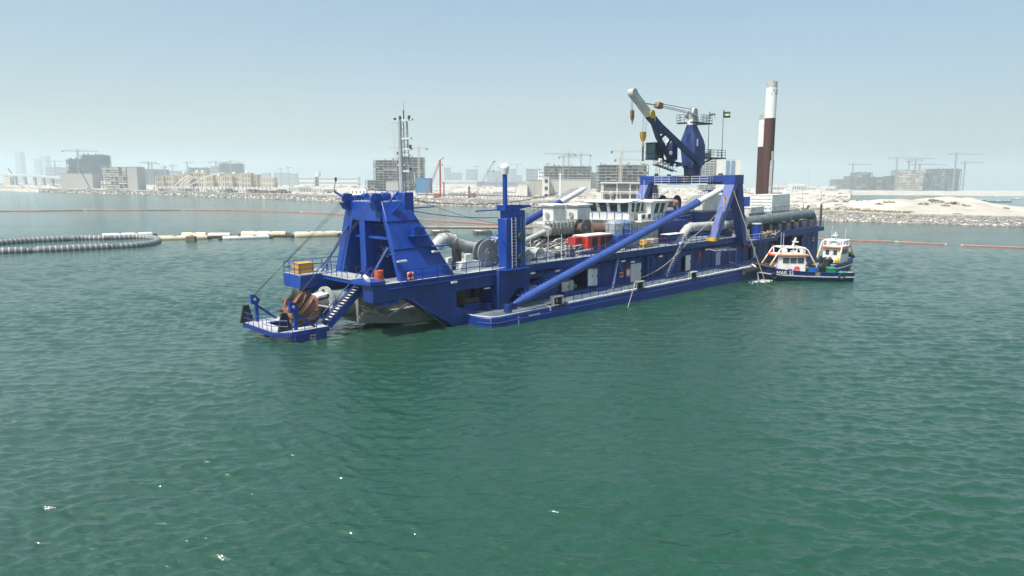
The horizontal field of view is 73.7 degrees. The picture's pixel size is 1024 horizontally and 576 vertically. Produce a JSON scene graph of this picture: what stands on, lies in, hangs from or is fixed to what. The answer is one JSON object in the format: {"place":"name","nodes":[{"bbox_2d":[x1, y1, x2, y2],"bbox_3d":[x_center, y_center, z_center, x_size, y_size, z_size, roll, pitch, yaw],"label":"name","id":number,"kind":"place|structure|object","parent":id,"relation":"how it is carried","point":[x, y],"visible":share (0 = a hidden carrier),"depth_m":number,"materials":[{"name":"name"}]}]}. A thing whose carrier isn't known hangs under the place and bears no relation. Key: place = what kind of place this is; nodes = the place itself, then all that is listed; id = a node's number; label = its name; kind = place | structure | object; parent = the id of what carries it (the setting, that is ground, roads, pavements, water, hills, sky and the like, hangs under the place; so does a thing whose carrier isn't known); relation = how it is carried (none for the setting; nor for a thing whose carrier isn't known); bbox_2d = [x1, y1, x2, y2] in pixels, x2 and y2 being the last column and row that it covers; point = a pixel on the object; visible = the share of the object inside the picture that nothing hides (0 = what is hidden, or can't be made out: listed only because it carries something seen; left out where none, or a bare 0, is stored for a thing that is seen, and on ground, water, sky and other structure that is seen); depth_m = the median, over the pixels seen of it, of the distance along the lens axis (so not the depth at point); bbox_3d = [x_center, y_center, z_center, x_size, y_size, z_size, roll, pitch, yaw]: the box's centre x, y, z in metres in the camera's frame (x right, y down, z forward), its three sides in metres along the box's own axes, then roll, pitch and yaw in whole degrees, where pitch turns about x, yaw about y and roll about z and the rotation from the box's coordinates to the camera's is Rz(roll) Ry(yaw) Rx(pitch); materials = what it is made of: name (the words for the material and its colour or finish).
{"place":"outdoors","nodes":[
{"label":"outdoors","id":0,"kind":"place"},
{"bbox_2d":[14,152,27,182],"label":"skyscraper","id":1,"kind":"structure","parent":0,"point":[20,162],"depth_m":4242.53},
{"bbox_2d":[34,159,41,182],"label":"skyscraper","id":2,"kind":"structure","parent":0,"point":[37,167],"depth_m":4241.50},
{"bbox_2d":[40,155,50,182],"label":"skyscraper","id":3,"kind":"structure","parent":0,"point":[44,159],"depth_m":4238.76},
{"bbox_2d":[0,183,850,220],"bbox_3d":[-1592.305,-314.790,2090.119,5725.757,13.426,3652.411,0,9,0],"label":"reclaimed land","id":4,"kind":"structure","parent":0,"point":[793,197],"depth_m":770.00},
{"bbox_2d":[3,177,13,184],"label":"abutment","id":5,"kind":"object","parent":4,"relation":"on","point":[8,180],"visible":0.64,"depth_m":1580.73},
{"bbox_2d":[0,174,105,185],"bbox_3d":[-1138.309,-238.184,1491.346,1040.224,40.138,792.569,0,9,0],"label":"elevated road","id":6,"kind":"structure","parent":4,"relation":"on","point":[43,177],"depth_m":1541.43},
{"bbox_2d":[45,167,60,183],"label":"building","id":7,"kind":"structure","parent":4,"relation":"on","point":[50,171],"depth_m":2467.53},
{"bbox_2d":[56,167,68,183],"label":"building","id":8,"kind":"structure","parent":4,"relation":"on","point":[61,170],"depth_m":2269.12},
{"bbox_2d":[66,158,82,172],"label":"building under construction","id":9,"kind":"structure","parent":4,"relation":"on","point":[73,165],"depth_m":1479.67},
{"bbox_2d":[61,149,97,172],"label":"tower crane","id":10,"kind":"object","parent":4,"relation":"on","point":[77,151],"visible":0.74,"depth_m":1426.52,"materials":[{"name":"metal"}]},
{"bbox_2d":[60,173,100,188],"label":"building","id":11,"kind":"structure","parent":4,"relation":"on","point":[72,180],"depth_m":1137.21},
{"bbox_2d":[79,153,111,185],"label":"building under construction","id":12,"kind":"structure","parent":4,"relation":"on","point":[95,163],"depth_m":1459.70},
{"bbox_2d":[101,167,127,189],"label":"building under construction","id":13,"kind":"structure","parent":4,"relation":"on","point":[115,178],"depth_m":988.88},
{"bbox_2d":[126,167,145,189],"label":"building","id":14,"kind":"structure","parent":4,"relation":"on","point":[136,178],"depth_m":989.45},
{"bbox_2d":[145,169,169,184],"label":"building under construction","id":15,"kind":"structure","parent":4,"relation":"on","point":[158,172],"depth_m":1877.98},
{"bbox_2d":[155,177,164,185],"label":"villa","id":16,"kind":"object","parent":4,"relation":"on","point":[159,181],"visible":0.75,"depth_m":887.46,"materials":[{"name":"beige stone"}]},
{"bbox_2d":[188,167,209,172],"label":"building under construction","id":17,"kind":"structure","parent":4,"relation":"on","point":[206,169],"depth_m":2074.53},
{"bbox_2d":[154,186,304,190],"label":"villa terrace","id":18,"kind":"structure","parent":4,"relation":"on","point":[220,188],"depth_m":853.34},
{"bbox_2d":[163,176,178,185],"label":"villa","id":19,"kind":"object","parent":18,"relation":"on","point":[171,180],"visible":0.77,"depth_m":889.88,"materials":[{"name":"beige stone"}]},
{"bbox_2d":[176,171,192,185],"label":"villa","id":20,"kind":"object","parent":18,"relation":"on","point":[183,174],"visible":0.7,"depth_m":919.13,"materials":[{"name":"beige stone"}]},
{"bbox_2d":[191,170,209,186],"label":"villa","id":21,"kind":"object","parent":18,"relation":"on","point":[199,175],"visible":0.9,"depth_m":928.74,"materials":[{"name":"beige stone"}]},
{"bbox_2d":[204,176,214,186],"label":"villa","id":22,"kind":"object","parent":18,"relation":"on","point":[209,181],"visible":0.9,"depth_m":889.73,"materials":[{"name":"beige stone"}]},
{"bbox_2d":[214,174,221,186],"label":"villa","id":23,"kind":"object","parent":18,"relation":"on","point":[218,180],"visible":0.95,"depth_m":894.47,"materials":[{"name":"beige stone"}]},
{"bbox_2d":[222,176,233,186],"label":"villa","id":24,"kind":"object","parent":18,"relation":"on","point":[227,181],"visible":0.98,"depth_m":879.92,"materials":[{"name":"beige stone"}]},
{"bbox_2d":[233,176,240,186],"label":"villa","id":25,"kind":"object","parent":18,"relation":"on","point":[237,181],"visible":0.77,"depth_m":884.66,"materials":[{"name":"beige stone"}]},
{"bbox_2d":[241,171,254,186],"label":"villa","id":26,"kind":"object","parent":18,"relation":"on","point":[246,178],"visible":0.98,"depth_m":874.59,"materials":[{"name":"beige stone"}]},
{"bbox_2d":[252,174,260,186],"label":"villa","id":27,"kind":"object","parent":18,"relation":"on","point":[255,180],"visible":0.84,"depth_m":880.02,"materials":[{"name":"beige stone"}]},
{"bbox_2d":[260,177,277,186],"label":"villa","id":28,"kind":"object","parent":18,"relation":"on","point":[267,182],"visible":0.83,"depth_m":870.00,"materials":[{"name":"beige stone"}]},
{"bbox_2d":[218,163,244,175],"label":"building under construction","id":29,"kind":"structure","parent":4,"relation":"on","point":[238,168],"depth_m":1874.58},
{"bbox_2d":[273,173,289,184],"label":"building","id":30,"kind":"structure","parent":4,"relation":"on","point":[284,181],"depth_m":2568.15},
{"bbox_2d":[289,173,298,184],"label":"building","id":31,"kind":"structure","parent":4,"relation":"on","point":[294,178],"depth_m":2569.11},
{"bbox_2d":[299,177,359,185],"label":"building","id":32,"kind":"structure","parent":4,"relation":"on","point":[330,181],"depth_m":1680.19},
{"bbox_2d":[299,178,357,183],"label":"window","id":33,"kind":"structure","parent":32,"relation":"in","point":[299,178],"depth_m":1680.28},
{"bbox_2d":[351,189,367,194],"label":"site office","id":34,"kind":"structure","parent":4,"relation":"on","point":[357,191],"depth_m":592.83,"materials":[{"name":"white paint"}]},
{"bbox_2d":[365,180,382,190],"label":"building under construction","id":35,"kind":"structure","parent":4,"relation":"on","point":[374,185],"depth_m":854.54,"materials":[{"name":"concrete"}]},
{"bbox_2d":[373,158,398,190],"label":"building under construction","id":36,"kind":"structure","parent":4,"relation":"on","point":[386,170],"depth_m":890.42,"materials":[{"name":"concrete"}]},
{"bbox_2d":[386,181,399,191],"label":"building","id":37,"kind":"structure","parent":4,"relation":"on","point":[390,186],"depth_m":791.61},
{"bbox_2d":[389,145,427,177],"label":"tower crane","id":38,"kind":"object","parent":4,"relation":"on","point":[418,147],"visible":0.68,"depth_m":883.36,"materials":[{"name":"metal"}]},
{"bbox_2d":[403,155,425,189],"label":"building under construction","id":39,"kind":"structure","parent":4,"relation":"on","point":[413,162],"depth_m":929.67,"materials":[{"name":"concrete"}]},
{"bbox_2d":[416,178,431,192],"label":"building","id":40,"kind":"structure","parent":4,"relation":"on","point":[421,183],"depth_m":771.54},
{"bbox_2d":[0,183,851,210],"bbox_3d":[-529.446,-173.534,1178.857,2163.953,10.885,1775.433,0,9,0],"label":"rubble","id":41,"kind":"object","parent":4,"relation":"on","point":[793,207],"visible":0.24,"depth_m":682.35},
{"bbox_2d":[425,157,444,197],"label":"crawler crane","id":42,"kind":"object","parent":4,"relation":"on","point":[437,195],"visible":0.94,"depth_m":538.52,"materials":[{"name":"red metal"}]},
{"bbox_2d":[444,168,450,179],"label":"building","id":43,"kind":"structure","parent":4,"relation":"on","point":[447,173],"depth_m":2565.25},
{"bbox_2d":[451,173,461,179],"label":"building","id":44,"kind":"structure","parent":4,"relation":"on","point":[456,176],"depth_m":2566.45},
{"bbox_2d":[442,180,476,186],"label":"building","id":45,"kind":"structure","parent":4,"relation":"on","point":[459,183],"depth_m":1581.61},
{"bbox_2d":[466,169,477,180],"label":"building","id":46,"kind":"structure","parent":4,"relation":"on","point":[470,174],"depth_m":2467.13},
{"bbox_2d":[417,194,543,199],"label":"shore pipeline","id":47,"kind":"object","parent":4,"relation":"on","point":[460,195],"visible":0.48,"depth_m":542.04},
{"bbox_2d":[470,161,495,197],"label":"crawler crane","id":48,"kind":"object","parent":4,"relation":"on","point":[475,193],"visible":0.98,"depth_m":553.23,"materials":[{"name":"grey metal"}]},
{"bbox_2d":[494,171,501,181],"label":"building","id":49,"kind":"structure","parent":4,"relation":"on","point":[496,175],"depth_m":2615.64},
{"bbox_2d":[477,181,525,186],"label":"building","id":50,"kind":"structure","parent":4,"relation":"on","point":[495,184],"depth_m":1680.68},
{"bbox_2d":[510,169,515,181],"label":"building","id":51,"kind":"structure","parent":4,"relation":"on","point":[512,175],"depth_m":2664.36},
{"bbox_2d":[518,184,526,195],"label":"building","id":52,"kind":"structure","parent":4,"relation":"on","point":[522,189],"depth_m":613.65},
{"bbox_2d":[38,188,1023,225],"bbox_3d":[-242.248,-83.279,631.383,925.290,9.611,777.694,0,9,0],"label":"rock revetment","id":53,"kind":"object","parent":4,"relation":"on","point":[862,216],"visible":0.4,"depth_m":297.66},
{"bbox_2d":[526,180,541,195],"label":"building","id":54,"kind":"structure","parent":4,"relation":"on","point":[537,191],"depth_m":633.16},
{"bbox_2d":[526,169,541,179],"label":"building","id":55,"kind":"structure","parent":4,"relation":"on","point":[531,174],"depth_m":1775.81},
{"bbox_2d":[542,177,548,196],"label":"building","id":56,"kind":"structure","parent":4,"relation":"on","point":[545,186],"depth_m":583.69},
{"bbox_2d":[543,164,591,178],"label":"building under construction","id":57,"kind":"structure","parent":4,"relation":"on","point":[573,172],"depth_m":989.88,"materials":[{"name":"concrete"}]},
{"bbox_2d":[549,179,590,196],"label":"building","id":58,"kind":"structure","parent":4,"relation":"on","point":[569,184],"depth_m":593.42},
{"bbox_2d":[591,172,596,188],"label":"building under construction","id":59,"kind":"structure","parent":4,"relation":"on","point":[594,181],"depth_m":1286.58,"materials":[{"name":"concrete"}]},
{"bbox_2d":[600,182,639,199],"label":"building under construction","id":60,"kind":"structure","parent":4,"relation":"on","point":[629,190],"depth_m":515.16,"materials":[{"name":"concrete"}]},
{"bbox_2d":[596,162,648,191],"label":"building under construction","id":61,"kind":"structure","parent":4,"relation":"on","point":[611,173],"depth_m":772.88,"materials":[{"name":"concrete"}]},
{"bbox_2d":[611,148,644,181],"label":"tower crane","id":62,"kind":"object","parent":4,"relation":"on","point":[620,151],"visible":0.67,"depth_m":756.88,"materials":[{"name":"metal"}]},
{"bbox_2d":[457,198,909,213],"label":"ground cover","id":63,"kind":"object","parent":4,"relation":"on","point":[869,210],"visible":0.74,"depth_m":304.78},
{"bbox_2d":[696,159,716,189],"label":"building under construction","id":64,"kind":"structure","parent":4,"relation":"on","point":[708,168],"depth_m":1048.36},
{"bbox_2d":[715,159,740,188],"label":"building","id":65,"kind":"structure","parent":4,"relation":"on","point":[721,166],"depth_m":1034.29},
{"bbox_2d":[788,183,804,189],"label":"building","id":66,"kind":"structure","parent":4,"relation":"on","point":[797,186],"depth_m":1483.30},
{"bbox_2d":[829,179,846,189],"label":"building under construction","id":67,"kind":"structure","parent":4,"relation":"on","point":[840,184],"depth_m":1980.12,"materials":[{"name":"concrete"}]},
{"bbox_2d":[843,176,853,189],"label":"building under construction","id":68,"kind":"structure","parent":4,"relation":"on","point":[849,180],"depth_m":1962.43,"materials":[{"name":"concrete"}]},
{"bbox_2d":[850,172,872,189],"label":"building under construction","id":69,"kind":"structure","parent":4,"relation":"on","point":[862,181],"depth_m":1938.75,"materials":[{"name":"concrete"}]},
{"bbox_2d":[0,182,1023,575],"bbox_3d":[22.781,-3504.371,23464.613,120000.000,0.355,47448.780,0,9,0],"label":"sea","id":70,"kind":"structure","parent":0,"point":[164,410],"depth_m":41.60,"materials":[{"name":"liquid"}]},
{"bbox_2d":[0,247,30,253],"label":"floating hose","id":71,"kind":"object","parent":70,"relation":"on","point":[5,250],"visible":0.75,"depth_m":136.55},
{"bbox_2d":[0,236,66,244],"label":"floating hose","id":72,"kind":"object","parent":70,"relation":"on","point":[29,240],"visible":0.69,"depth_m":160.96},
{"bbox_2d":[0,209,83,210],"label":"floating barrier","id":73,"kind":"object","parent":70,"relation":"on","point":[42,210],"visible":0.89,"depth_m":337.81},
{"bbox_2d":[30,243,113,251],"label":"floating hose","id":74,"kind":"object","parent":70,"relation":"on","point":[55,248],"visible":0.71,"depth_m":142.06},
{"bbox_2d":[66,235,108,240],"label":"floating hose","id":75,"kind":"object","parent":70,"relation":"on","point":[89,237],"visible":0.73,"depth_m":169.59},
{"bbox_2d":[102,232,156,236],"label":"pipe float","id":76,"kind":"object","parent":70,"relation":"on","point":[133,233],"visible":0.54,"depth_m":181.53,"materials":[{"name":"white paint"}]},
{"bbox_2d":[86,209,181,210],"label":"floating barrier","id":77,"kind":"object","parent":70,"relation":"on","point":[128,210],"visible":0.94,"depth_m":351.48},
{"bbox_2d":[109,234,160,247],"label":"floating hose","id":78,"kind":"object","parent":70,"relation":"on","point":[156,240],"visible":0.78,"depth_m":160.56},
{"bbox_2d":[153,235,211,239],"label":"pipe float","id":79,"kind":"object","parent":70,"relation":"on","point":[177,237],"visible":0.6,"depth_m":172.12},
{"bbox_2d":[178,232,207,234],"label":"pipe float","id":80,"kind":"object","parent":70,"relation":"on","point":[194,233],"visible":0.38,"depth_m":183.10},
{"bbox_2d":[184,209,300,211],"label":"floating barrier","id":81,"kind":"object","parent":70,"relation":"on","point":[244,210],"visible":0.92,"depth_m":358.21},
{"bbox_2d":[218,235,272,239],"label":"pipe float","id":82,"kind":"object","parent":70,"relation":"on","point":[244,237],"visible":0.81,"depth_m":175.16,"materials":[{"name":"white paint"}]},
{"bbox_2d":[238,231,290,234],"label":"pipe float","id":83,"kind":"object","parent":70,"relation":"on","point":[263,232],"visible":0.59,"depth_m":185.62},
{"bbox_2d":[207,233,339,237],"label":"floating pipe","id":84,"kind":"object","parent":70,"relation":"on","point":[219,236],"visible":0.24,"depth_m":182.97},
{"bbox_2d":[290,231,340,236],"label":"pipe float","id":85,"kind":"object","parent":70,"relation":"on","point":[315,234],"visible":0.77,"depth_m":184.38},
{"bbox_2d":[417,218,532,226],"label":"floating barrier","id":86,"kind":"object","parent":70,"relation":"on","point":[461,221],"visible":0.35,"depth_m":259.98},
{"bbox_2d":[422,225,532,228],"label":"pipeline","id":87,"kind":"object","parent":70,"relation":"on","point":[461,227],"visible":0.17,"depth_m":205.18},
{"bbox_2d":[473,230,491,233],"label":"pontoon","id":88,"kind":"object","parent":70,"relation":"on","point":[482,232],"visible":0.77,"depth_m":197.75,"materials":[{"name":"white paint"}]},
{"bbox_2d":[240,80,823,342],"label":"cutter dredger","id":89,"kind":"object","parent":70,"relation":"on","point":[512,272],"visible":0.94,"depth_m":78.10,"materials":[{"name":"paint"}]},
{"bbox_2d":[291,261,314,273],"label":"steel crate","id":90,"kind":"object","parent":89,"relation":"on","point":[305,266],"visible":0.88,"depth_m":69.06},
{"bbox_2d":[374,270,383,280],"bbox_3d":[-12.340,-1.041,63.322,0.910,1.179,0.896,-9,12,-43],"label":"steel drum","id":91,"kind":"object","parent":89,"relation":"on","point":[378,274],"visible":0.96,"depth_m":62.97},
{"bbox_2d":[588,268,592,285],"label":"door","id":92,"kind":"structure","parent":89,"relation":"in","point":[590,271],"depth_m":83.25,"materials":[{"name":"white paint"}]},
{"bbox_2d":[568,232,613,254],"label":"generator","id":93,"kind":"object","parent":89,"relation":"on","point":[593,240],"visible":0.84,"depth_m":84.65,"materials":[{"name":"red paint"}]},
{"bbox_2d":[630,263,640,281],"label":"door","id":94,"kind":"structure","parent":89,"relation":"in","point":[635,268],"depth_m":89.86,"materials":[{"name":"white paint"}]},
{"bbox_2d":[685,255,690,270],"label":"door","id":95,"kind":"structure","parent":89,"relation":"in","point":[688,257],"depth_m":98.00,"materials":[{"name":"white paint"}]},
{"bbox_2d":[741,267,760,274],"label":"rubber fender","id":96,"kind":"object","parent":89,"relation":"hanging from","point":[750,271],"visible":0.98,"depth_m":101.24,"materials":[{"name":"rubber"}]},
{"bbox_2d":[744,206,763,216],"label":"equipment box","id":97,"kind":"object","parent":89,"relation":"on","point":[749,209],"visible":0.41,"depth_m":117.23,"materials":[{"name":"white paint"}]},
{"bbox_2d":[750,194,789,212],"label":"container","id":98,"kind":"object","parent":89,"relation":"on","point":[769,201],"visible":0.77,"depth_m":124.41,"materials":[{"name":"metal"}]},
{"bbox_2d":[750,198,771,211],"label":"door panel","id":99,"kind":"structure","parent":98,"relation":"in","point":[751,198],"depth_m":123.58,"materials":[{"name":"white paint"}]},
{"bbox_2d":[750,232,854,281],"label":"support boat","id":100,"kind":"object","parent":70,"relation":"on","point":[785,265],"visible":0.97,"depth_m":103.44,"materials":[{"name":"white paint"}]},
{"bbox_2d":[806,226,854,269],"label":"support boat","id":101,"kind":"object","parent":70,"relation":"on","point":[837,255],"visible":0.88,"depth_m":118.29,"materials":[{"name":"white paint"}]},
{"bbox_2d":[818,238,895,241],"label":"floating barrier","id":102,"kind":"object","parent":70,"relation":"on","point":[865,240],"visible":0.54,"depth_m":180.71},
{"bbox_2d":[961,244,1023,247],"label":"floating barrier","id":103,"kind":"object","parent":70,"relation":"on","point":[992,246],"visible":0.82,"depth_m":166.10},
{"bbox_2d":[0,0,1023,188],"label":"sky","id":104,"kind":"structure","parent":0,"point":[267,86],"materials":[{"name":"blue"}]},
{"bbox_2d":[814,210,1001,215],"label":"gravel track","id":105,"kind":"structure","parent":0,"point":[907,213],"depth_m":289.18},
{"bbox_2d":[849,196,1023,225],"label":"sand peninsula","id":106,"kind":"object","parent":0,"point":[979,207],"visible":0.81,"depth_m":319.45},
{"bbox_2d":[851,190,1023,195],"bbox_3d":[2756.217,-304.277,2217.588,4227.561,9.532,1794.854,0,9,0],"label":"beach","id":107,"kind":"structure","parent":0,"point":[952,193],"depth_m":1480.13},
{"bbox_2d":[870,176,886,189],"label":"building under construction","id":108,"kind":"structure","parent":107,"relation":"on","point":[879,183],"depth_m":1978.73,"materials":[{"name":"concrete"}]},
{"bbox_2d":[883,176,922,190],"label":"building under construction","id":109,"kind":"structure","parent":107,"relation":"on","point":[890,180],"depth_m":1961.05,"materials":[{"name":"concrete"}]},
{"bbox_2d":[891,169,924,190],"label":"building under construction","id":110,"kind":"structure","parent":107,"relation":"on","point":[908,180],"depth_m":1937.11,"materials":[{"name":"concrete"}]},
{"bbox_2d":[921,172,929,190],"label":"building under construction","id":111,"kind":"structure","parent":107,"relation":"on","point":[925,183],"depth_m":1977.33,"materials":[{"name":"concrete"}]},
{"bbox_2d":[925,168,961,190],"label":"building under construction","id":112,"kind":"structure","parent":107,"relation":"on","point":[942,179],"depth_m":1957.44,"materials":[{"name":"concrete"}]},
{"bbox_2d":[949,152,982,190],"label":"tower crane","id":113,"kind":"object","parent":107,"relation":"on","point":[956,153],"visible":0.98,"depth_m":1930.91,"materials":[{"name":"metal"}]},
{"bbox_2d":[961,160,979,190],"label":"tower crane","id":114,"kind":"object","parent":107,"relation":"on","point":[964,172],"visible":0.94,"depth_m":1922.44,"materials":[{"name":"metal"}]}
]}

